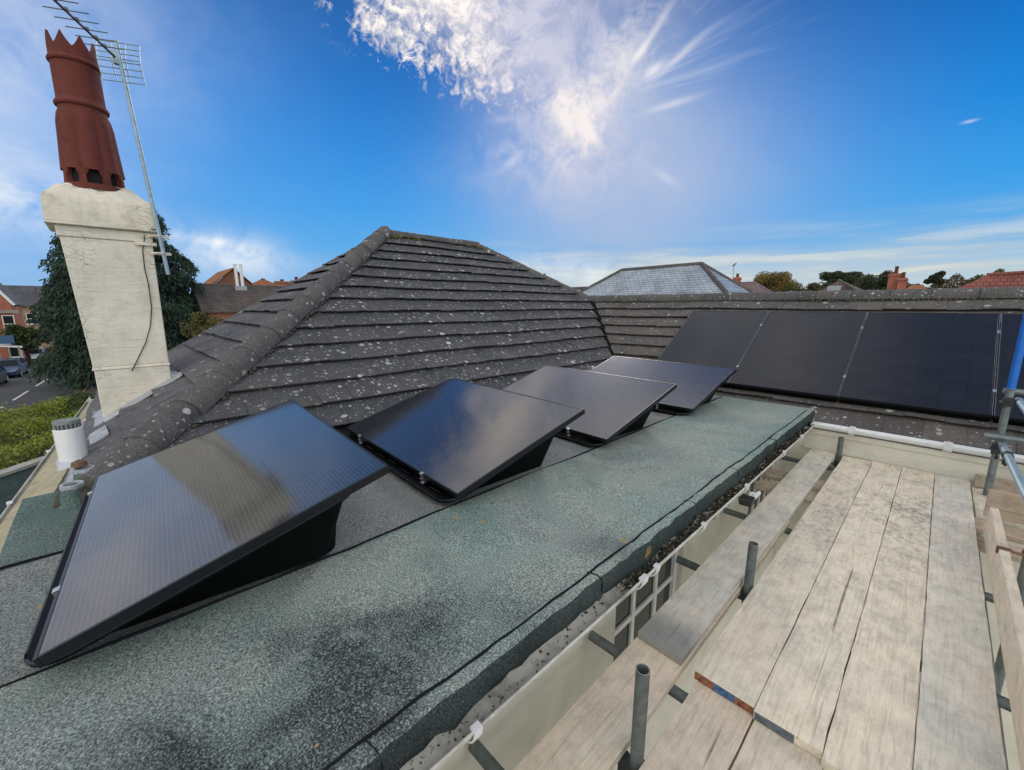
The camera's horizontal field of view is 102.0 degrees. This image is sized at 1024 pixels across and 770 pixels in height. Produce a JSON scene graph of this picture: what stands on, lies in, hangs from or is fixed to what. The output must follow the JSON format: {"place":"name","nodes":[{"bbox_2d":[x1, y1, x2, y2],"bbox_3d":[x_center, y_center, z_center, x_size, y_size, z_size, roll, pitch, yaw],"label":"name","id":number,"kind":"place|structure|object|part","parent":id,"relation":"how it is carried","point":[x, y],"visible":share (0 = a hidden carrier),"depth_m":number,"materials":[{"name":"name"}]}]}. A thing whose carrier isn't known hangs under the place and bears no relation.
{"place":"outdoors","nodes":[
{"label":"outdoors","id":0,"kind":"place"},
{"bbox_2d":[0,350,94,413],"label":"road","id":1,"kind":"structure","parent":0,"point":[13,388],"depth_m":29.51,"materials":[{"name":"grey asphalt"}]},
{"bbox_2d":[0,365,8,382],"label":"parked car","id":2,"kind":"object","parent":1,"relation":"on","point":[4,377],"visible":1,"depth_m":32.52,"materials":[{"name":"paint"}]},
{"bbox_2d":[0,358,28,376],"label":"parked car","id":3,"kind":"object","parent":1,"relation":"on","point":[15,366],"visible":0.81,"depth_m":35.52,"materials":[{"name":"paint"}]},
{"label":"windows","id":4,"kind":"part","parent":3,"relation":"part of","materials":[{"name":"black glass"}]},
{"bbox_2d":[0,379,47,407],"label":"road marking","id":5,"kind":"object","parent":1,"relation":"on","point":[26,392],"visible":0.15,"depth_m":28.81,"materials":[{"name":"paint"}]},
{"bbox_2d":[23,347,49,360],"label":"parked car","id":6,"kind":"object","parent":1,"relation":"on","point":[34,354],"visible":0.07,"depth_m":44.58,"materials":[{"name":"paint"}]},
{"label":"windows","id":7,"kind":"part","parent":6,"relation":"part of","materials":[{"name":"black glass"}]},
{"bbox_2d":[85,382,97,394],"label":"pavement","id":8,"kind":"structure","parent":0,"point":[92,389],"depth_m":29.43,"materials":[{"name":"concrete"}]},
{"bbox_2d":[0,283,24,357],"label":"house","id":9,"kind":"structure","parent":8,"relation":"on","point":[11,304],"depth_m":42.16,"materials":[{"name":"red brick"}]},
{"bbox_2d":[1,315,15,333],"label":"window","id":10,"kind":"structure","parent":9,"relation":"in","point":[7,319],"depth_m":41.94,"materials":[{"name":"white paint"}]},
{"bbox_2d":[0,335,22,358],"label":"porch","id":11,"kind":"object","parent":9,"relation":"attached to","point":[6,340],"visible":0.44,"depth_m":38.41,"materials":[{"name":"white tile"}]},
{"bbox_2d":[10,348,23,357],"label":"window","id":12,"kind":"structure","parent":9,"relation":"in","point":[14,353],"depth_m":42.58,"materials":[{"name":"white paint"}]},
{"bbox_2d":[0,392,95,469],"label":"hedge","id":13,"kind":"object","parent":8,"relation":"on","point":[26,434],"visible":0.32,"depth_m":13.79,"materials":[{"name":"green plant"}]},
{"bbox_2d":[58,388,95,418],"bbox_3d":[-17.523,1.424,17.855,2.446,2.592,5.939,-10,15,-43],"label":"hedge","id":14,"kind":"object","parent":8,"relation":"on","point":[76,396],"visible":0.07,"depth_m":17.15,"materials":[{"name":"green plant"}]},
{"bbox_2d":[191,264,283,321],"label":"house","id":15,"kind":"structure","parent":0,"point":[224,301],"depth_m":36.09,"materials":[{"name":"brown tile"}]},
{"bbox_2d":[204,268,278,285],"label":"house","id":16,"kind":"structure","parent":0,"point":[227,275],"depth_m":43.52,"materials":[{"name":"orange brick"}]},
{"bbox_2d":[273,277,297,285],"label":"house","id":17,"kind":"structure","parent":0,"point":[281,282],"depth_m":51.83,"materials":[{"name":"tile"}]},
{"bbox_2d":[0,0,1023,292],"label":"sky","id":18,"kind":"structure","parent":0,"point":[579,143],"materials":[{"name":"blue"}]},
{"bbox_2d":[572,262,752,295],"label":"house","id":19,"kind":"structure","parent":0,"point":[691,278],"depth_m":25.26,"materials":[{"name":"grey stone"}]},
{"bbox_2d":[733,263,772,291],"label":"house","id":20,"kind":"structure","parent":0,"point":[753,286],"depth_m":43.73,"materials":[{"name":"brown tile"}]},
{"bbox_2d":[808,281,832,288],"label":"broadleaf tree","id":21,"kind":"object","parent":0,"point":[827,284],"visible":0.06,"depth_m":69.80,"materials":[{"name":"green plant"}]},
{"bbox_2d":[822,279,861,289],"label":"house","id":22,"kind":"structure","parent":0,"point":[839,284],"depth_m":43.06,"materials":[{"name":"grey tile"}]},
{"bbox_2d":[788,268,1004,290],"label":"woodland","id":23,"kind":"object","parent":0,"point":[956,282],"visible":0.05,"depth_m":83.01,"materials":[{"name":"green plant"}]},
{"bbox_2d":[886,266,926,289],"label":"house","id":24,"kind":"structure","parent":0,"point":[896,280],"depth_m":40.30,"materials":[{"name":"brick"}]},
{"bbox_2d":[959,271,1023,289],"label":"house","id":25,"kind":"structure","parent":0,"point":[1008,279],"depth_m":20.25,"materials":[{"name":"red tile"}]},
{"label":"ground","id":26,"kind":"structure","parent":0,"visible":0},
{"bbox_2d":[0,456,44,514],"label":"flat roof","id":27,"kind":"structure","parent":26,"relation":"on","point":[13,479],"depth_m":10.67,"materials":[{"name":"stone"}]},
{"bbox_2d":[0,323,53,365],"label":"shrub","id":28,"kind":"object","parent":26,"relation":"on","point":[21,334],"visible":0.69,"depth_m":39.72,"materials":[{"name":"green plant"}]},
{"bbox_2d":[3,285,73,349],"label":"house","id":29,"kind":"structure","parent":26,"relation":"on","point":[26,296],"depth_m":55.60,"materials":[{"name":"brick"}]},
{"bbox_2d":[25,313,37,324],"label":"window","id":30,"kind":"structure","parent":29,"relation":"in","point":[27,314],"depth_m":54.90,"materials":[{"name":"white paint"}]},
{"bbox_2d":[21,210,204,395],"bbox_3d":[-30.075,-7.134,32.265,12.769,15.554,12.936,-10,15,-43],"label":"conifer tree","id":31,"kind":"object","parent":26,"relation":"on","point":[69,358],"visible":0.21,"depth_m":29.63,"materials":[{"name":"green plant"}]},
{"bbox_2d":[179,311,223,338],"bbox_3d":[-23.101,-2.842,31.946,3.541,5.825,4.413,-10,15,-43],"label":"shrub","id":32,"kind":"object","parent":26,"relation":"on","point":[202,322],"visible":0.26,"depth_m":31.01,"materials":[{"name":"green plant"}]},
{"bbox_2d":[0,29,1023,769],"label":"house","id":33,"kind":"structure","parent":26,"relation":"on","point":[404,625],"depth_m":2.64,"materials":[{"name":"tile"}]},
{"bbox_2d":[43,0,171,370],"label":"tv aerial","id":34,"kind":"object","parent":33,"relation":"attached to","point":[116,56],"visible":1,"depth_m":3.71,"materials":[{"name":"metal"}]},
{"bbox_2d":[24,399,389,668],"bbox_3d":[-1.502,0.631,2.199,1.202,0.378,1.722,-28,25,-34],"label":"solar panel","id":35,"kind":"object","parent":33,"relation":"on","point":[262,494],"visible":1,"depth_m":1.75,"materials":[{"name":"black glass"}]},
{"bbox_2d":[346,378,584,502],"bbox_3d":[-0.445,0.451,3.320,1.202,0.378,1.722,-28,26,-35],"label":"solar panel","id":36,"kind":"object","parent":33,"relation":"on","point":[450,440],"visible":0.98,"depth_m":2.98,"materials":[{"name":"black glass"}]},
{"bbox_2d":[502,365,676,446],"bbox_3d":[0.603,0.273,4.297,1.202,0.378,1.722,-28,26,-35],"label":"solar panel","id":37,"kind":"object","parent":33,"relation":"on","point":[613,406],"visible":0.61,"depth_m":3.99,"materials":[{"name":"black glass"}]},
{"bbox_2d":[410,427,810,769],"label":"gutter moss","id":38,"kind":"object","parent":33,"relation":"on","point":[647,570],"visible":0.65,"depth_m":2.48,"materials":[{"name":"plant"}]},
{"bbox_2d":[429,431,801,765],"bbox_3d":[1.353,0.795,2.738,5.077,0.060,0.106,-10,15,-43],"label":"gutter grit","id":39,"kind":"object","parent":33,"relation":"on","point":[543,661],"visible":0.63,"depth_m":1.95,"materials":[{"name":"grey gravel"}]},
{"bbox_2d":[613,550,678,661],"bbox_3d":[0.886,1.466,2.713,0.920,1.100,0.135,-10,15,-43],"label":"window","id":40,"kind":"structure","parent":33,"relation":"in","point":[636,609],"depth_m":2.74,"materials":[{"name":"white paint"}]},
{"bbox_2d":[590,356,736,414],"bbox_3d":[1.705,0.090,5.280,1.202,0.378,1.722,-29,26,-36],"label":"solar panel","id":41,"kind":"object","parent":33,"relation":"on","point":[697,387],"visible":0.6,"depth_m":5.01,"materials":[{"name":"black glass"}]},
{"bbox_2d":[657,311,767,387],"bbox_3d":[2.993,-0.612,6.305,1.164,0.105,1.722,11,47,45],"label":"solar panel","id":42,"kind":"object","parent":33,"relation":"attached to","point":[717,338],"visible":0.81,"depth_m":6.30,"materials":[{"name":"black glass"}]},
{"bbox_2d":[736,491,760,506],"bbox_3d":[1.756,0.840,3.054,0.235,0.060,0.140,-1,11,-7],"label":"floodlight","id":43,"kind":"object","parent":33,"relation":"attached to","point":[747,500],"visible":0.94,"depth_m":3.01,"materials":[{"name":"black plastic"}]},
{"bbox_2d":[746,464,773,514],"bbox_3d":[2.580,1.231,4.342,1.040,1.250,0.135,-10,15,-43],"label":"window","id":44,"kind":"structure","parent":33,"relation":"in","point":[758,500],"depth_m":4.38,"materials":[{"name":"white paint"}]},
{"bbox_2d":[729,311,866,401],"bbox_3d":[3.795,-0.456,5.493,1.164,0.105,1.722,11,47,45],"label":"solar panel","id":45,"kind":"object","parent":33,"relation":"attached to","point":[808,355],"visible":0.94,"depth_m":5.38,"materials":[{"name":"black glass"}]},
{"bbox_2d":[754,479,1023,562],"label":"cross board","id":46,"kind":"object","parent":33,"relation":"on","point":[768,486],"visible":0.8,"depth_m":3.46,"materials":[{"name":"brown wood"}]},
{"bbox_2d":[760,468,1023,544],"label":"cross board","id":47,"kind":"object","parent":33,"relation":"on","point":[1014,534],"visible":0.36,"depth_m":3.08,"materials":[{"name":"brown wood"}]},
{"bbox_2d":[983,489,1023,524],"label":"toe board","id":48,"kind":"object","parent":47,"relation":"on","point":[1010,506],"visible":1,"depth_m":3.05,"materials":[{"name":"brown wood"}]},
{"bbox_2d":[838,312,1000,421],"bbox_3d":[4.598,-0.301,4.681,1.164,0.105,1.722,11,47,45],"label":"solar panel","id":49,"kind":"object","parent":33,"relation":"attached to","point":[941,364],"visible":1,"depth_m":4.56,"materials":[{"name":"black glass"}]},
{"bbox_2d":[973,474,1019,494],"bbox_3d":[4.395,0.898,3.532,0.035,0.108,0.615,-10,15,-43],"label":"edge board","id":50,"kind":"object","parent":33,"relation":"attached to","point":[1005,485],"visible":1,"depth_m":3.63,"materials":[{"name":"brown wood"}]},
{"bbox_2d":[993,314,1023,426],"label":"solar panel","id":51,"kind":"object","parent":33,"relation":"attached to","point":[1010,329],"visible":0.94,"depth_m":4.17,"materials":[{"name":"black glass"}]},
{"bbox_2d":[753,271,798,291],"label":"broadleaf tree","id":52,"kind":"object","parent":26,"relation":"on","point":[776,282],"visible":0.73,"depth_m":65.09,"materials":[{"name":"green plant"}]},
{"bbox_2d":[794,282,825,290],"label":"broadleaf tree","id":53,"kind":"object","parent":26,"relation":"on","point":[812,286],"visible":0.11,"depth_m":60.03,"materials":[{"name":"green plant"}]},
{"bbox_2d":[818,271,863,284],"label":"pine tree","id":54,"kind":"object","parent":26,"relation":"on","point":[851,278],"visible":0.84,"depth_m":72.88,"materials":[{"name":"green plant"}]},
{"bbox_2d":[853,270,893,289],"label":"broadleaf tree","id":55,"kind":"object","parent":26,"relation":"on","point":[871,282],"visible":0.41,"depth_m":52.47,"materials":[{"name":"green plant"}]},
{"bbox_2d":[923,270,945,287],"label":"pine tree","id":56,"kind":"object","parent":26,"relation":"on","point":[936,279],"visible":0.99,"depth_m":48.13,"materials":[{"name":"green plant"}]},
{"label":"patio","id":57,"kind":"structure","parent":0,"visible":0},
{"bbox_2d":[617,663,649,769],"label":"scaffold pole","id":58,"kind":"object","parent":57,"relation":"on","point":[633,759],"visible":0.87,"depth_m":1.44,"materials":[{"name":"metal"}]},
{"bbox_2d":[639,681,753,769],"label":"scaffold board","id":59,"kind":"object","parent":58,"relation":"on","point":[707,728],"visible":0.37,"depth_m":1.56,"materials":[{"name":"brown wood"}]},
{"bbox_2d":[694,456,871,714],"bbox_3d":[2.224,1.023,3.003,3.774,0.039,0.233,-10,15,-43],"label":"scaffold board","id":60,"kind":"object","parent":59,"relation":"on","point":[737,664],"visible":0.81,"depth_m":2.21,"materials":[{"name":"brown wood"}]},
{"bbox_3d":[1.131,1.280,2.384,6.350,0.048,0.048,-10,15,-43],"label":"scaffold pole","id":61,"kind":"object","parent":58,"relation":"attached to","visible":0},
{"bbox_2d":[468,739,504,769],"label":"scaffold pole","id":62,"kind":"object","parent":61,"relation":"on","point":[482,755],"visible":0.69,"depth_m":1.53,"materials":[{"name":"metal"}]},
{"bbox_2d":[912,474,1006,769],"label":"scaffold board","id":63,"kind":"object","parent":62,"relation":"on","point":[957,726],"visible":0.94,"depth_m":1.87,"materials":[{"name":"grey wood"}]},
{"bbox_2d":[982,507,1023,769],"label":"toe board","id":64,"kind":"object","parent":63,"relation":"on","point":[1009,607],"visible":1,"depth_m":1.92,"materials":[{"name":"brown wood"}]},
{"bbox_2d":[995,545,1023,556],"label":"toe board clip","id":65,"kind":"object","parent":64,"relation":"attached to","point":[1008,549],"visible":1,"depth_m":2.31,"materials":[{"name":"metal"}]},
{"bbox_3d":[0.499,1.492,0.750,3.159,0.042,0.204,-10,15,-43],"label":"scaffold board","id":66,"kind":"object","parent":62,"relation":"on","visible":0},
{"bbox_2d":[820,467,933,769],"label":"scaffold board","id":67,"kind":"object","parent":66,"relation":"on","point":[872,727],"visible":1,"depth_m":1.88,"materials":[{"name":"brown wood"}]},
{"bbox_2d":[588,630,687,703],"bbox_3d":[1.148,1.421,1.363,0.048,0.048,2.140,-10,15,-43],"label":"scaffold pole","id":68,"kind":"object","parent":61,"relation":"on","point":[677,693],"visible":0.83,"depth_m":2.01,"materials":[{"name":"metal"}]},
{"bbox_2d":[731,653,850,769],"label":"scaffold board","id":69,"kind":"object","parent":68,"relation":"on","point":[763,747],"visible":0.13,"depth_m":1.49,"materials":[{"name":"brown wood"}]},
{"bbox_2d":[753,461,901,759],"bbox_3d":[2.383,1.051,2.843,3.805,0.041,0.222,-10,15,-43],"label":"scaffold board","id":70,"kind":"object","parent":69,"relation":"on","point":[796,704],"visible":1,"depth_m":2.01,"materials":[{"name":"brown wood"}]},
{"bbox_2d":[723,508,1023,606],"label":"scaffold pole","id":71,"kind":"object","parent":61,"relation":"on","point":[788,531],"visible":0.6,"depth_m":3.29,"materials":[{"name":"metal"}]},
{"bbox_2d":[738,541,758,603],"bbox_3d":[1.337,3.183,2.784,0.100,4.700,0.124,-10,15,-43],"label":"scaffold pole","id":72,"kind":"object","parent":57,"relation":"on","point":[750,569],"visible":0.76,"depth_m":2.33,"materials":[{"name":"metal"}]},
{"bbox_2d":[513,521,789,769],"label":"scaffold board","id":73,"kind":"object","parent":72,"relation":"on","point":[591,729],"visible":0.54,"depth_m":1.65,"materials":[{"name":"brown wood"}]},
{"bbox_2d":[638,448,835,664],"bbox_3d":[2.039,0.982,3.227,3.781,0.041,0.225,-10,15,-43],"label":"scaffold board","id":74,"kind":"object","parent":73,"relation":"on","point":[676,626],"visible":0.98,"depth_m":2.46,"materials":[{"name":"grey wood"}]},
{"bbox_2d":[831,437,843,466],"bbox_3d":[3.415,2.831,4.767,0.124,4.648,0.100,-10,15,-43],"label":"scaffold pole","id":75,"kind":"object","parent":57,"relation":"on","point":[837,460],"visible":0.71,"depth_m":4.35,"materials":[{"name":"metal"}]},
{"bbox_2d":[977,313,1023,535],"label":"scaffold pole","id":76,"kind":"object","parent":57,"relation":"on","point":[1007,401],"visible":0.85,"depth_m":3.37,"materials":[{"name":"metal"}]},
{"bbox_2d":[973,510,1008,769],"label":"scaffold pole","id":77,"kind":"object","parent":76,"relation":"attached to","point":[1002,734],"visible":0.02,"depth_m":1.95,"materials":[{"name":"metal"}]},
{"bbox_2d":[781,456,898,484],"bbox_3d":[3.742,0.947,3.843,0.048,0.048,2.150,-10,15,-43],"label":"scaffold pole","id":78,"kind":"object","parent":77,"relation":"on","point":[797,460],"visible":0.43,"depth_m":4.50,"materials":[{"name":"metal"}]},
{"bbox_2d":[971,487,1019,527],"bbox_3d":[3.916,0.992,3.377,0.750,0.039,0.220,-10,15,-43],"label":"scaffold board","id":79,"kind":"object","parent":78,"relation":"on","point":[978,500],"visible":0.45,"depth_m":3.38,"materials":[{"name":"brown wood"}]},
{"bbox_2d":[676,555,1010,711],"bbox_3d":[1.836,1.298,2.006,0.048,0.048,2.120,-10,15,-43],"label":"scaffold pole","id":80,"kind":"object","parent":77,"relation":"on","point":[1003,702],"visible":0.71,"depth_m":2.09,"materials":[{"name":"metal"}]},
{"bbox_2d":[994,441,1023,500],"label":"scaffold pole","id":81,"kind":"object","parent":76,"relation":"attached to","point":[1008,457],"visible":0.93,"depth_m":2.96,"materials":[{"name":"metal"}]},
{"bbox_2d":[983,432,1023,443],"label":"scaffold pole","id":82,"kind":"object","parent":81,"relation":"on","point":[1004,437],"visible":1,"depth_m":3.38,"materials":[{"name":"metal"}]},
{"bbox_2d":[1002,388,1023,395],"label":"scaffold pole","id":83,"kind":"object","parent":76,"relation":"attached to","point":[1019,391],"visible":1,"depth_m":3.37,"materials":[{"name":"metal"}]},
{"bbox_2d":[1015,397,1023,413],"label":"scaffold pole","id":84,"kind":"object","parent":76,"relation":"attached to","point":[1019,401],"visible":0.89,"depth_m":3.22,"materials":[{"name":"metal"}]},
{"bbox_2d":[995,556,1023,694],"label":"scaffold pole","id":85,"kind":"object","parent":57,"relation":"on","point":[1000,670],"depth_m":2.41,"materials":[{"name":"metal"}]}
]}

